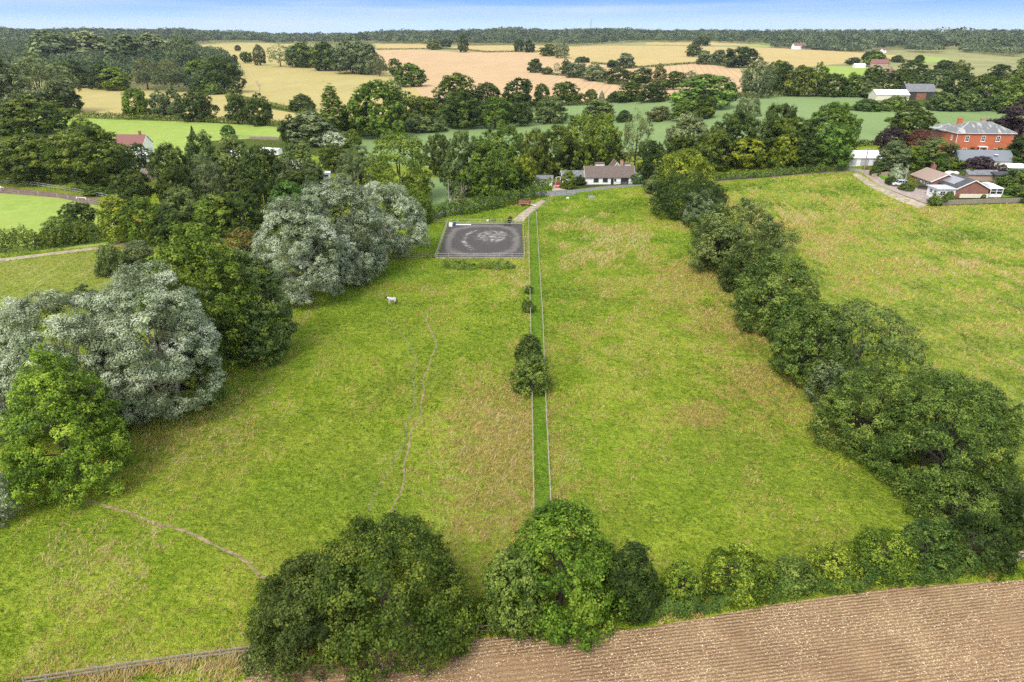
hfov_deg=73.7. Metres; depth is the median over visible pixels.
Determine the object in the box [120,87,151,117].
broadleaf tree
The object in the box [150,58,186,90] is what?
broadleaf tree
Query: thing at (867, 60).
broadleaf tree
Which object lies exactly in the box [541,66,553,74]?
oak tree
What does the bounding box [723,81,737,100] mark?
dark tree
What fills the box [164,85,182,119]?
broadleaf tree
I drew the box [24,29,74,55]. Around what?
broadleaf tree
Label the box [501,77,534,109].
dark tree
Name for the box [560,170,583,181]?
garage
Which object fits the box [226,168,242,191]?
shrub
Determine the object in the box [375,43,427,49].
wheat field
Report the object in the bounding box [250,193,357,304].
willow tree
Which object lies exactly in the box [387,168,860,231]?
lane
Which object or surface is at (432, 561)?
oak tree
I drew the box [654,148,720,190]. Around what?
broadleaf tree
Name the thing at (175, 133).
pasture
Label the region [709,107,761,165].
dark tree
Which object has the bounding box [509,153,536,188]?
broadleaf tree
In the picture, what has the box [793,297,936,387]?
broadleaf tree
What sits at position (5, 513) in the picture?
shrub
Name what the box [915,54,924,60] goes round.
dark tree
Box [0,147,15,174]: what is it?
oak tree
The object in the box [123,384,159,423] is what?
willow tree
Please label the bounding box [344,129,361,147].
broadleaf tree
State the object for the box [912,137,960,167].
broadleaf tree
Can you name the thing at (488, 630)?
field fence
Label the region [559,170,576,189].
broadleaf tree
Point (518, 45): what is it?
dark tree
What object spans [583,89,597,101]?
oak tree
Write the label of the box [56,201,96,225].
dark tree
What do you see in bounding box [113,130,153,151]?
red roofed house
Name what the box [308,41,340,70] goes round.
oak tree
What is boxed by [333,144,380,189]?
broadleaf tree
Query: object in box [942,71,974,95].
dark tree
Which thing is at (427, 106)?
oak tree
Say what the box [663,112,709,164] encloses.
broadleaf tree
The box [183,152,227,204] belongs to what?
broadleaf tree
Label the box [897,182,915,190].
shrub
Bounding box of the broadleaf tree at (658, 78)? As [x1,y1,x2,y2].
[650,63,666,84]
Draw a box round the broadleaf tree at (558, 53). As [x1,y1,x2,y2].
[554,42,569,57]
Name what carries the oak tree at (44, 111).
on the pasture at (175, 133)
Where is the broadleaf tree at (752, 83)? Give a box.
[738,55,777,97]
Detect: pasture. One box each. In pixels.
[0,193,116,254]
[13,114,280,164]
[747,45,769,46]
[823,66,878,82]
[908,51,1023,77]
[924,56,951,62]
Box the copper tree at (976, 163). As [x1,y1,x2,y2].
[962,155,996,169]
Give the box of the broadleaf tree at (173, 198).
[159,186,197,218]
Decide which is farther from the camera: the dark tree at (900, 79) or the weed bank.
the dark tree at (900, 79)
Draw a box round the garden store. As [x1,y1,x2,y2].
[962,170,997,180]
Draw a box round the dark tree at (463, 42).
[457,33,468,51]
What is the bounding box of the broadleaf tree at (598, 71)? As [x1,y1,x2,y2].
[581,62,606,80]
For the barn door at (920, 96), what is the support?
in the barn
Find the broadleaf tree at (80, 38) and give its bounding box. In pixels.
[60,30,108,53]
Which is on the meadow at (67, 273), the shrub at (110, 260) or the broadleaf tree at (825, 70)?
the shrub at (110, 260)
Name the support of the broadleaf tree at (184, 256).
on the paddock grass at (252, 551)
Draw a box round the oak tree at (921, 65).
[898,59,932,78]
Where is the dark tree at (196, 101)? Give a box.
[176,87,219,120]
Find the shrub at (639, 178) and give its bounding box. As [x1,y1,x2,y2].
[630,173,644,183]
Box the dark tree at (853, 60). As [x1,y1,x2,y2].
[844,57,861,64]
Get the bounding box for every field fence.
[21,645,250,681]
[386,254,422,258]
[465,624,512,634]
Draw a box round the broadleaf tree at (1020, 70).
[1008,57,1023,91]
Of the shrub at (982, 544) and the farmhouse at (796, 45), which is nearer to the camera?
the shrub at (982, 544)
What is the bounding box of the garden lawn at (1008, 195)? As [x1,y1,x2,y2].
[1002,193,1014,196]
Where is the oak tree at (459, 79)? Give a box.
[431,72,477,106]
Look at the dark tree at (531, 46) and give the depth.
1251.46 m
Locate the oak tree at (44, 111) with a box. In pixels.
[0,93,79,134]
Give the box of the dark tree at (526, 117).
[507,100,533,125]
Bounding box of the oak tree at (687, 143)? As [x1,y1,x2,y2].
[665,133,697,166]
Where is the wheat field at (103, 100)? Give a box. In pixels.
[33,85,295,123]
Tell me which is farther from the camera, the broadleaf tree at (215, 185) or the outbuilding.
the outbuilding
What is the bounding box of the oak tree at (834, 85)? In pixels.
[818,73,849,97]
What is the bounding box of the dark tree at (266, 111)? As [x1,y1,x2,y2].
[243,92,272,125]
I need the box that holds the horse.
[385,296,397,304]
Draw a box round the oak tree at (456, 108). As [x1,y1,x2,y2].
[440,87,482,127]
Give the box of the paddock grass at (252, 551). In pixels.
[0,143,1023,681]
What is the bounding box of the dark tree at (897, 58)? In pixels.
[890,55,906,62]
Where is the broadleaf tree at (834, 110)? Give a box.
[807,101,862,149]
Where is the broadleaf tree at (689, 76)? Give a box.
[681,70,697,86]
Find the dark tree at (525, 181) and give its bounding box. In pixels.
[504,166,529,192]
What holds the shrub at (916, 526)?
on the paddock grass at (252, 551)
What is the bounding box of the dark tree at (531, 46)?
[523,40,535,51]
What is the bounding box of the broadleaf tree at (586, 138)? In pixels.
[559,111,606,169]
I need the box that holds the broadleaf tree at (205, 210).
[189,194,243,236]
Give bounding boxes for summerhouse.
[990,171,1014,182]
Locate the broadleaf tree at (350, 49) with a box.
[330,36,372,73]
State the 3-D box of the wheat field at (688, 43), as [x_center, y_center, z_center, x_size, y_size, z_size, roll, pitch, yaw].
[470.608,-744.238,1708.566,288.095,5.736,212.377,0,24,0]
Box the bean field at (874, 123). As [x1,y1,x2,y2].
[358,97,1023,167]
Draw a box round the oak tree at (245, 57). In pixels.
[239,51,252,62]
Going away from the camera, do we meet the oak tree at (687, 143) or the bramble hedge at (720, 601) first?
the bramble hedge at (720, 601)
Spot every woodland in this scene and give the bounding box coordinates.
[0,26,1023,48]
[0,35,242,87]
[80,26,1021,35]
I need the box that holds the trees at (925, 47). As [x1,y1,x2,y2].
[904,43,945,50]
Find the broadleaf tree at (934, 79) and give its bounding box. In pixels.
[917,69,953,87]
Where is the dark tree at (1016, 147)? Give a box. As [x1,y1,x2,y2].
[1007,135,1023,163]
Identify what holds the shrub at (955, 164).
on the garden ground at (911, 179)
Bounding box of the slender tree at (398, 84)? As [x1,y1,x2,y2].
[386,78,402,100]
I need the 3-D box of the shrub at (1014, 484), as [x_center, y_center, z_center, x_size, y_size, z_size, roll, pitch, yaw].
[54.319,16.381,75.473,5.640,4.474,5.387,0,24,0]
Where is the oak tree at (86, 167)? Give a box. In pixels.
[40,123,138,186]
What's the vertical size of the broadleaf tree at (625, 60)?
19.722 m
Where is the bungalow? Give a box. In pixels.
[910,163,1004,197]
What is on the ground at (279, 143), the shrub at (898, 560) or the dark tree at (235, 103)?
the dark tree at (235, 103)
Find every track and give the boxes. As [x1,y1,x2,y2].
[0,187,113,206]
[0,240,145,261]
[513,200,544,220]
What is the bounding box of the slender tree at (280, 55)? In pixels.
[266,44,290,66]
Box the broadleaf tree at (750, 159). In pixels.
[726,135,769,168]
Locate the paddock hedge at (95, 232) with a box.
[0,218,107,253]
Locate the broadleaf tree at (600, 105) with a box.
[582,98,615,116]
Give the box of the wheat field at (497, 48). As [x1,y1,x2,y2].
[450,45,555,52]
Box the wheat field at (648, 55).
[565,46,864,67]
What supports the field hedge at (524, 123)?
on the bean field at (874, 123)
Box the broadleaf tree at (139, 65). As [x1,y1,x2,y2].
[130,57,158,89]
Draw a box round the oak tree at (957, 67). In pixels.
[947,60,974,76]
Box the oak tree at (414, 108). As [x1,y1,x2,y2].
[390,90,421,124]
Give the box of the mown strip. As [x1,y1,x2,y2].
[529,215,549,508]
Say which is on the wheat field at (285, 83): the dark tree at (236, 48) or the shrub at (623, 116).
the dark tree at (236, 48)
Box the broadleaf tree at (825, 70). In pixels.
[802,62,831,95]
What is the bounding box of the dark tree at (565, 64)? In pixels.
[559,58,571,73]
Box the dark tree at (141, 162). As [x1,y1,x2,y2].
[123,142,154,171]
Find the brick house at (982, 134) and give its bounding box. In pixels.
[929,117,1017,152]
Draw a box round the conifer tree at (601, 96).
[599,90,604,98]
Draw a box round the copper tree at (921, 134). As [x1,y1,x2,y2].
[903,129,933,152]
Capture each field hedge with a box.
[61,110,288,126]
[225,92,306,111]
[372,115,615,127]
[377,48,538,51]
[387,92,762,106]
[541,72,668,89]
[592,62,736,67]
[736,90,912,101]
[854,137,919,145]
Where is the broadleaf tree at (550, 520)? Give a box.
[496,497,637,653]
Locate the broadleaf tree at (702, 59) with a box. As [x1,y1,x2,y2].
[695,50,712,64]
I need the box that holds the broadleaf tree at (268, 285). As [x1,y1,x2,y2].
[204,247,299,358]
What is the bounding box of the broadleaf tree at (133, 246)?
[122,239,155,267]
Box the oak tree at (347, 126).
[339,101,359,131]
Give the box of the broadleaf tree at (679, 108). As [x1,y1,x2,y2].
[669,99,698,121]
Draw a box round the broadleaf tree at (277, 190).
[267,179,302,224]
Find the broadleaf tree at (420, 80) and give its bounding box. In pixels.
[394,62,428,86]
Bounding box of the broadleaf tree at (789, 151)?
[769,133,803,167]
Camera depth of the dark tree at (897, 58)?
922.60 m
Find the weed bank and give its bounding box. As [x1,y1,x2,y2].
[440,259,515,270]
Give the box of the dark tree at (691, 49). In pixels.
[685,43,702,56]
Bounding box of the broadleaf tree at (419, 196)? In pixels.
[408,191,433,223]
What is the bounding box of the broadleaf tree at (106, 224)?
[94,195,133,243]
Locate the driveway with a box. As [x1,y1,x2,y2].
[859,170,929,203]
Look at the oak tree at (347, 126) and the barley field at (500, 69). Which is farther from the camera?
the barley field at (500, 69)
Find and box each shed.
[532,175,553,185]
[852,63,865,67]
[868,89,909,100]
[1001,163,1023,169]
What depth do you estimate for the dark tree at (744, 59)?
876.50 m
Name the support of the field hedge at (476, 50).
on the fields at (898, 50)
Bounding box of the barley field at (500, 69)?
[375,49,743,105]
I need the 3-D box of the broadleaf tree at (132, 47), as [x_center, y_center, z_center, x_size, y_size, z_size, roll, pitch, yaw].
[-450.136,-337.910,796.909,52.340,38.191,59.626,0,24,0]
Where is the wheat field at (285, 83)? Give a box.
[202,43,423,116]
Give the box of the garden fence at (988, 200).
[945,198,1023,204]
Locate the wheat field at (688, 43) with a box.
[646,42,763,45]
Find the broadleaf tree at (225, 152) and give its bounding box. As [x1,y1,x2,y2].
[211,134,253,190]
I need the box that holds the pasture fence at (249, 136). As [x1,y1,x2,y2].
[233,134,276,138]
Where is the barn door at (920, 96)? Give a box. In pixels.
[915,93,926,99]
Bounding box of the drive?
[552,181,565,190]
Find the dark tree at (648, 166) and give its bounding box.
[635,139,666,177]
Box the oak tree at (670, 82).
[660,70,687,88]
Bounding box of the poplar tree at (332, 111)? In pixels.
[319,83,345,131]
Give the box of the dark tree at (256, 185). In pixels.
[236,143,283,208]
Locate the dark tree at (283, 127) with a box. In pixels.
[277,114,302,142]
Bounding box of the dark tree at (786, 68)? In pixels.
[770,61,794,93]
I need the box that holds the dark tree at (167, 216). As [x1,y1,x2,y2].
[149,208,193,243]
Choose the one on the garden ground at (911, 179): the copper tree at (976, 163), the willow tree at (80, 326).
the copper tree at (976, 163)
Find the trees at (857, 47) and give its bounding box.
[811,43,867,50]
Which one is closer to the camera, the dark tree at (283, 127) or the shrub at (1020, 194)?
the shrub at (1020, 194)
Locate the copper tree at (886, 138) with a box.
[871,126,910,151]
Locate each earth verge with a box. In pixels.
[717,171,850,181]
[853,173,926,207]
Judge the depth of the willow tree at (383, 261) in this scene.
143.24 m
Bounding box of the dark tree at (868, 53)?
[861,50,883,61]
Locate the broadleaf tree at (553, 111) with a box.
[534,95,568,123]
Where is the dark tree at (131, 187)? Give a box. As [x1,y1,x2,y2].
[107,169,155,212]
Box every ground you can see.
[0,37,971,175]
[550,172,648,190]
[861,151,1023,205]
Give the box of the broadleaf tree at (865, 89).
[856,80,882,96]
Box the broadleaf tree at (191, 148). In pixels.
[181,129,224,185]
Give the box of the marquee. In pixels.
[847,150,881,165]
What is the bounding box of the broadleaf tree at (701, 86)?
[667,74,738,107]
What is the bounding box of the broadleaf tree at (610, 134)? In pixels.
[585,111,622,165]
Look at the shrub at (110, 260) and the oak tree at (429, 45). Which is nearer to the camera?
the shrub at (110, 260)
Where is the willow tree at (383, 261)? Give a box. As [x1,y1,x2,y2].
[336,213,389,279]
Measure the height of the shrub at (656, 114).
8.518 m
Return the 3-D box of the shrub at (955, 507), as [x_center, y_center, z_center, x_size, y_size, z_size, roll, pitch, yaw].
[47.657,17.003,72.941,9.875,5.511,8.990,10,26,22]
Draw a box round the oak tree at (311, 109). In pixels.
[295,108,322,128]
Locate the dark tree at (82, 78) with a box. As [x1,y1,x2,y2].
[56,60,90,87]
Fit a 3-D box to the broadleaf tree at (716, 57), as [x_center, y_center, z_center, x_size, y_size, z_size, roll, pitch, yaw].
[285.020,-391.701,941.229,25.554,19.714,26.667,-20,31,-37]
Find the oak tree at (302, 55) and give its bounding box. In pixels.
[285,42,314,66]
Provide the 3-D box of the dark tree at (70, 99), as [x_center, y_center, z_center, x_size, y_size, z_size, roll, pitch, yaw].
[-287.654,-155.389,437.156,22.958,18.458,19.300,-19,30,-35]
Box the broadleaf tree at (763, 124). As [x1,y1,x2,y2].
[747,117,773,160]
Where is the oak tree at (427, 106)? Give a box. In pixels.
[409,95,442,116]
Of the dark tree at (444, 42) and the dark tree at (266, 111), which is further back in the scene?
the dark tree at (444, 42)
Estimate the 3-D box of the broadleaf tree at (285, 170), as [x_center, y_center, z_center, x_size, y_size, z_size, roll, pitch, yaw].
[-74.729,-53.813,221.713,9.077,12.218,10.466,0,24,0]
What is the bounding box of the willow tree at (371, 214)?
[285,173,386,285]
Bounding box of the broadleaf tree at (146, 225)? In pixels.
[116,194,167,245]
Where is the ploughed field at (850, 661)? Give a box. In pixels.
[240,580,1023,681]
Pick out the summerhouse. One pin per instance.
(998, 173)
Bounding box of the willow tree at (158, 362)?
[79,260,227,425]
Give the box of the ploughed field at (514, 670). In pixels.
[252,654,570,681]
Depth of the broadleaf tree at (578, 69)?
749.33 m
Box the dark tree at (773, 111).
[761,102,801,155]
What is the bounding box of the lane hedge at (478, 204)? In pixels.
[414,181,546,220]
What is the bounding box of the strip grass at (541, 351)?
[529,224,549,510]
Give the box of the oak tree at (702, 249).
[687,196,786,277]
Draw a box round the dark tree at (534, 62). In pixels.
[527,58,542,72]
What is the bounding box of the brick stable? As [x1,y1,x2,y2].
[140,168,156,179]
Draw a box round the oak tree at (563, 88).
[552,81,584,102]
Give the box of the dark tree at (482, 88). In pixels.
[475,82,501,108]
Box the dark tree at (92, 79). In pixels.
[86,60,123,88]
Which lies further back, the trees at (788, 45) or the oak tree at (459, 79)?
the trees at (788, 45)
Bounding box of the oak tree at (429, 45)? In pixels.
[426,40,442,49]
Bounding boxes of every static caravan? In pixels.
[260,147,281,155]
[322,171,330,179]
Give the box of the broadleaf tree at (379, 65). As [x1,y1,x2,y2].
[369,54,388,75]
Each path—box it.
[61,499,264,579]
[367,320,417,511]
[390,307,436,511]
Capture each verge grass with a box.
[0,642,251,681]
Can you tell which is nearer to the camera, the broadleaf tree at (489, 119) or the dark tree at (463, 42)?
the broadleaf tree at (489, 119)
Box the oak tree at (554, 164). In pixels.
[536,123,580,177]
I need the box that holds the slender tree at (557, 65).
[553,62,559,71]
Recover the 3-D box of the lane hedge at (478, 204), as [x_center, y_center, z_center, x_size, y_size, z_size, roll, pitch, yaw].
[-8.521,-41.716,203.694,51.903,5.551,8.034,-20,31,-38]
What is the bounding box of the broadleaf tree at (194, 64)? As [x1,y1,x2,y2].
[183,58,206,87]
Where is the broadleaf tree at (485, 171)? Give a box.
[455,136,519,198]
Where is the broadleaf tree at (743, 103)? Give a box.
[736,91,763,115]
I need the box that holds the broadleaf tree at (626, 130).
[618,107,653,166]
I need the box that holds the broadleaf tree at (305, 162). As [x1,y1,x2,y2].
[280,140,325,183]
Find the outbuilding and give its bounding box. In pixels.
[950,150,1013,167]
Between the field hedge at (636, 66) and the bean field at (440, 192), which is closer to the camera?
the bean field at (440, 192)
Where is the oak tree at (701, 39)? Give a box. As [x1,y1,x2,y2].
[692,35,711,45]
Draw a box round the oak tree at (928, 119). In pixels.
[884,105,940,134]
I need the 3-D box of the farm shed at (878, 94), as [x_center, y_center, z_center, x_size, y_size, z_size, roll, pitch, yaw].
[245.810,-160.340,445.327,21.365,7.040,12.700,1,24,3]
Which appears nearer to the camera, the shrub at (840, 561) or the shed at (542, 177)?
the shrub at (840, 561)
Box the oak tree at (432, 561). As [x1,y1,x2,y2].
[291,509,476,681]
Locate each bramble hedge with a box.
[636,549,984,621]
[681,215,939,508]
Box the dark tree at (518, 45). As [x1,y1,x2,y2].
[513,38,524,51]
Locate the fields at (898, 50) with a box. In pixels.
[2,39,1023,95]
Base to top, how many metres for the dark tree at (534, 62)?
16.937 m
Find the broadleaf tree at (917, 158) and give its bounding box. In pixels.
[903,145,927,169]
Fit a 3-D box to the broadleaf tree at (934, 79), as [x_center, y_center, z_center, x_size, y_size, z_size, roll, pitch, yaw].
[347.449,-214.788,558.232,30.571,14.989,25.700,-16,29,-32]
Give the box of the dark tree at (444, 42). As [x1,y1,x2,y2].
[440,38,452,46]
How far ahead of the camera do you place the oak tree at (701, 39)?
1607.01 m
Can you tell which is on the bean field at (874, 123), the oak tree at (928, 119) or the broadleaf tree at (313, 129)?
the oak tree at (928, 119)
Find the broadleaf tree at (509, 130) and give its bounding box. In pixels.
[475,122,526,171]
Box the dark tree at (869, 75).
[861,65,889,83]
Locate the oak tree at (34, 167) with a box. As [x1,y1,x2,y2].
[0,132,80,183]
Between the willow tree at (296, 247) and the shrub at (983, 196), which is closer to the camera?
the willow tree at (296, 247)
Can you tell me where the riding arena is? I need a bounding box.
[438,224,522,256]
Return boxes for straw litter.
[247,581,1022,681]
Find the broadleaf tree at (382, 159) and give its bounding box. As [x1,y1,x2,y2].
[364,129,435,199]
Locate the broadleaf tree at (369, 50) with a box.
[355,41,380,73]
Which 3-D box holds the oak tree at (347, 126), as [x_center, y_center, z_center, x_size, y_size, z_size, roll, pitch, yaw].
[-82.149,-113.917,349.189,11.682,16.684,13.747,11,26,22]
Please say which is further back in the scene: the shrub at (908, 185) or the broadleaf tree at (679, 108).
the broadleaf tree at (679, 108)
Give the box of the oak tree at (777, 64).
[765,60,788,77]
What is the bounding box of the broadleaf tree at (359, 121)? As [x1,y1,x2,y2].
[344,79,405,138]
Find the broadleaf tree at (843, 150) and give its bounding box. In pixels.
[811,122,860,167]
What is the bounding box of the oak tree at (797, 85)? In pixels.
[781,65,817,95]
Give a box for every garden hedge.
[531,176,551,189]
[704,160,849,180]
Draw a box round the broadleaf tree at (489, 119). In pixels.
[476,96,512,128]
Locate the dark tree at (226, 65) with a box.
[202,55,246,92]
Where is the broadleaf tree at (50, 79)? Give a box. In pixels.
[0,49,81,108]
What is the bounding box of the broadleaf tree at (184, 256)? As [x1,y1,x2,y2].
[135,221,256,380]
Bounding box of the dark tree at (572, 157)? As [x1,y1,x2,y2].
[559,142,584,169]
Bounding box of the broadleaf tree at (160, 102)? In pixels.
[147,88,168,118]
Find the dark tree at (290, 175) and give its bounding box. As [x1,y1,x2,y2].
[278,168,325,194]
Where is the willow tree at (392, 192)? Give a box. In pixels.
[349,180,431,256]
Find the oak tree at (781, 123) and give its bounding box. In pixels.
[763,116,817,164]
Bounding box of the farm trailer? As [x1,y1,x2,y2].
[518,199,535,205]
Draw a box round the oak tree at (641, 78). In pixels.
[631,67,652,83]
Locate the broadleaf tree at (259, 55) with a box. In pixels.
[252,44,265,64]
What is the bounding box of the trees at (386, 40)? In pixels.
[377,37,424,42]
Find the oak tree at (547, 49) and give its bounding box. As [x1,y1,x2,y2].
[539,43,557,55]
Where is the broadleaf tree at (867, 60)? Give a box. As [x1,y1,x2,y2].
[862,54,890,64]
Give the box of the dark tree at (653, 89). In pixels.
[636,82,668,101]
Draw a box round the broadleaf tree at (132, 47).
[100,34,150,59]
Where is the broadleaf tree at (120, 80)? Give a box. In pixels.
[97,66,130,90]
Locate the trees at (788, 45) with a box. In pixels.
[771,42,850,48]
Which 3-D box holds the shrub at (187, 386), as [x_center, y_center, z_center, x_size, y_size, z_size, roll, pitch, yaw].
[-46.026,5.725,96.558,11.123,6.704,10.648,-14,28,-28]
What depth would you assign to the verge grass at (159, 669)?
56.23 m
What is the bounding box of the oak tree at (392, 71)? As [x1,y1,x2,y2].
[387,58,403,75]
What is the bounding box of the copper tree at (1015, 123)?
[986,100,1023,139]
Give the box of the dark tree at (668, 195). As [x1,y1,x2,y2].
[646,170,730,220]
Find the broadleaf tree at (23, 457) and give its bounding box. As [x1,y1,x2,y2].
[0,342,134,510]
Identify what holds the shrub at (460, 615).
on the paddock grass at (252, 551)
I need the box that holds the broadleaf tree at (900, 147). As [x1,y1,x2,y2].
[873,140,911,170]
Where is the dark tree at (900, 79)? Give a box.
[879,68,919,89]
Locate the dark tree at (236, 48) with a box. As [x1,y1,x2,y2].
[234,45,240,50]
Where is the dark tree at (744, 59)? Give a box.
[723,46,759,66]
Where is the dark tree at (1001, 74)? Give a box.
[984,63,1012,81]
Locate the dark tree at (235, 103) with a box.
[224,88,246,124]
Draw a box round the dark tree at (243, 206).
[224,188,265,235]
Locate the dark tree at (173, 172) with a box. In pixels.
[145,141,193,207]
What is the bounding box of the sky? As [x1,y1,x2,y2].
[0,0,1023,33]
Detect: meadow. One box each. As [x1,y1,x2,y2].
[0,244,175,310]
[718,173,1023,475]
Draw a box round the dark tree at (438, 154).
[423,133,452,174]
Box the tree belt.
[285,44,387,71]
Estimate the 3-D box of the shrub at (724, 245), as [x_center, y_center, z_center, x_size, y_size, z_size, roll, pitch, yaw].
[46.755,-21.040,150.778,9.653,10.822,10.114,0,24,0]
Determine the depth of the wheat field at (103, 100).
506.06 m
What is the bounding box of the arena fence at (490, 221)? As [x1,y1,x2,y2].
[435,219,524,257]
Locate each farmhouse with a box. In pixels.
[791,43,806,48]
[869,58,888,66]
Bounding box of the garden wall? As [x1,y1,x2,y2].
[871,171,889,176]
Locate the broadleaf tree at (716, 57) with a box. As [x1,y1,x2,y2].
[711,49,725,63]
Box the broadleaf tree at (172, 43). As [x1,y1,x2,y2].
[166,34,205,63]
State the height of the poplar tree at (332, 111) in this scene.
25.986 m
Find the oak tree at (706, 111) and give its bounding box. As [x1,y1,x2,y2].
[694,93,716,118]
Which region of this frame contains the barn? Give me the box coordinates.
[899,84,936,99]
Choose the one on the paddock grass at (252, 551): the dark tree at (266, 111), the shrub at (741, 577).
the shrub at (741, 577)
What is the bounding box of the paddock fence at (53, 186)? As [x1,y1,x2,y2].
[0,179,115,196]
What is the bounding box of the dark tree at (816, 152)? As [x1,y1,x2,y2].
[789,135,822,169]
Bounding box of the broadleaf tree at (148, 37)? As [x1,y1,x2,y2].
[127,32,169,52]
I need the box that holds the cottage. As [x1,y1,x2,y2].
[583,159,641,183]
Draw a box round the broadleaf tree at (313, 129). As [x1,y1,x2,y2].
[285,111,337,145]
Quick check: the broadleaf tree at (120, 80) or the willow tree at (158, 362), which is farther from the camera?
the broadleaf tree at (120, 80)
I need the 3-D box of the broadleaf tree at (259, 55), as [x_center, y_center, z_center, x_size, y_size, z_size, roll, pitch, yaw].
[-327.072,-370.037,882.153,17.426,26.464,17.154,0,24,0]
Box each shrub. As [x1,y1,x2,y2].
[0,472,21,527]
[35,215,90,246]
[61,284,95,305]
[81,183,110,195]
[93,243,131,277]
[151,356,232,418]
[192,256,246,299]
[203,81,225,94]
[222,226,263,257]
[222,304,291,369]
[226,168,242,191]
[241,628,306,681]
[243,546,372,681]
[288,93,316,110]
[317,131,349,147]
[404,114,448,132]
[411,579,488,656]
[451,185,467,204]
[474,546,552,641]
[508,353,552,396]
[513,332,543,367]
[516,361,539,387]
[520,297,536,312]
[524,285,533,293]
[574,56,589,62]
[575,175,587,185]
[596,540,662,626]
[606,90,623,101]
[607,59,617,67]
[616,110,632,121]
[630,173,644,183]
[642,170,670,194]
[644,106,670,121]
[658,559,705,611]
[680,188,719,226]
[696,540,778,611]
[700,223,739,271]
[716,241,775,294]
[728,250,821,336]
[745,218,803,253]
[767,298,814,344]
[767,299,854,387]
[767,552,820,599]
[801,359,852,406]
[802,540,864,593]
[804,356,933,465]
[842,524,920,588]
[851,98,884,111]
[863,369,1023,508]
[869,165,881,175]
[879,97,908,111]
[884,177,895,184]
[887,163,908,179]
[892,516,964,582]
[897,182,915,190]
[902,467,1004,536]
[907,101,922,111]
[922,91,964,111]
[926,193,949,205]
[932,153,950,170]
[937,509,1023,580]
[945,191,954,202]
[951,157,965,168]
[957,89,985,111]
[959,168,974,176]
[969,467,1023,505]
[976,94,1009,111]
[979,194,986,202]
[989,164,1015,176]
[995,168,1023,194]
[997,92,1023,114]
[997,485,1023,549]
[1002,182,1020,193]
[1014,187,1023,202]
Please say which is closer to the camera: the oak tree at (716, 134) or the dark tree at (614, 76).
the oak tree at (716, 134)
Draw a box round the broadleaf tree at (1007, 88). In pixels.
[987,74,1023,101]
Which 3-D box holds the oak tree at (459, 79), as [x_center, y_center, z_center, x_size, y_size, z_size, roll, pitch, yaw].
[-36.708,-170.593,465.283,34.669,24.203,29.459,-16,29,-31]
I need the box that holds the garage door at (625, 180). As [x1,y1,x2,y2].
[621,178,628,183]
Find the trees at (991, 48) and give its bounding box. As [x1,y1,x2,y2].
[958,44,1023,53]
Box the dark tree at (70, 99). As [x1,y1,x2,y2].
[43,84,84,113]
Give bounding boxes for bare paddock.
[249,136,278,139]
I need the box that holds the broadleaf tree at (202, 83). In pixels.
[188,75,205,91]
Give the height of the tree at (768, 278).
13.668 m
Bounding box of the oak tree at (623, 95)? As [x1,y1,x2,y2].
[616,81,642,101]
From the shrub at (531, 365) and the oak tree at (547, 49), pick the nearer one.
the shrub at (531, 365)
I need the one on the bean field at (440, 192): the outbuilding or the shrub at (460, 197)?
the shrub at (460, 197)
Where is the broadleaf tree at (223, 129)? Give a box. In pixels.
[219,124,235,135]
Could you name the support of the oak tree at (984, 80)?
on the ground at (279, 143)
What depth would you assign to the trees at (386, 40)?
1716.17 m
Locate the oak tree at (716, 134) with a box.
[692,128,733,171]
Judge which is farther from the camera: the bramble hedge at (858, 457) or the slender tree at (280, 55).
the slender tree at (280, 55)
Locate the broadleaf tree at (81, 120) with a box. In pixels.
[65,117,106,142]
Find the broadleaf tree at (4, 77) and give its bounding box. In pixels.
[0,57,25,112]
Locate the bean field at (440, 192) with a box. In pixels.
[428,178,469,206]
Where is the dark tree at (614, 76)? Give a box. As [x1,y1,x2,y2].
[602,67,631,83]
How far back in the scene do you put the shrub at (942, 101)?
374.70 m
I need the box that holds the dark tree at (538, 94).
[533,83,549,105]
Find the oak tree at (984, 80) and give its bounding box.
[964,74,1001,100]
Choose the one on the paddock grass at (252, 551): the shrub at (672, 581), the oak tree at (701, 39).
the shrub at (672, 581)
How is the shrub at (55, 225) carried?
on the pasture at (30, 212)
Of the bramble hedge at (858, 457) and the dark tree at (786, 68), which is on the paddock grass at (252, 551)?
the bramble hedge at (858, 457)
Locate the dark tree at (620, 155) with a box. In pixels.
[609,140,626,164]
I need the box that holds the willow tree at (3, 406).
[0,323,47,444]
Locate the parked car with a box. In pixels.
[892,179,907,185]
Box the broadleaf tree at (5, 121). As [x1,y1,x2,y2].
[0,114,22,135]
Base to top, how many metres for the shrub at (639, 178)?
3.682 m
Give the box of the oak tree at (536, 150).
[520,127,549,179]
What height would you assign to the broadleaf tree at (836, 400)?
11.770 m
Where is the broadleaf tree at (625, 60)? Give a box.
[615,52,634,67]
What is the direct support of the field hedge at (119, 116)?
on the pasture at (175, 133)
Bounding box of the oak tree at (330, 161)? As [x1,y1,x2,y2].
[318,143,346,171]
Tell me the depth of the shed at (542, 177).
235.58 m
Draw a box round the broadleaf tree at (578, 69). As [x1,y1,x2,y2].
[564,60,588,77]
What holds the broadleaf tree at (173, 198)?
on the paddock grass at (252, 551)
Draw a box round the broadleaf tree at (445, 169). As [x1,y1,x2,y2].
[438,129,486,195]
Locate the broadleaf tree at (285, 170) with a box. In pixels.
[269,157,294,184]
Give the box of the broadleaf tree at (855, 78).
[841,72,863,96]
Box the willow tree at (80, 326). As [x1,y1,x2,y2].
[0,287,146,439]
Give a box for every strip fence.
[528,196,552,510]
[536,212,550,498]
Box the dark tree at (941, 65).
[933,60,953,70]
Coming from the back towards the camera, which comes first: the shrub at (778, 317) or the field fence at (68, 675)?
the shrub at (778, 317)

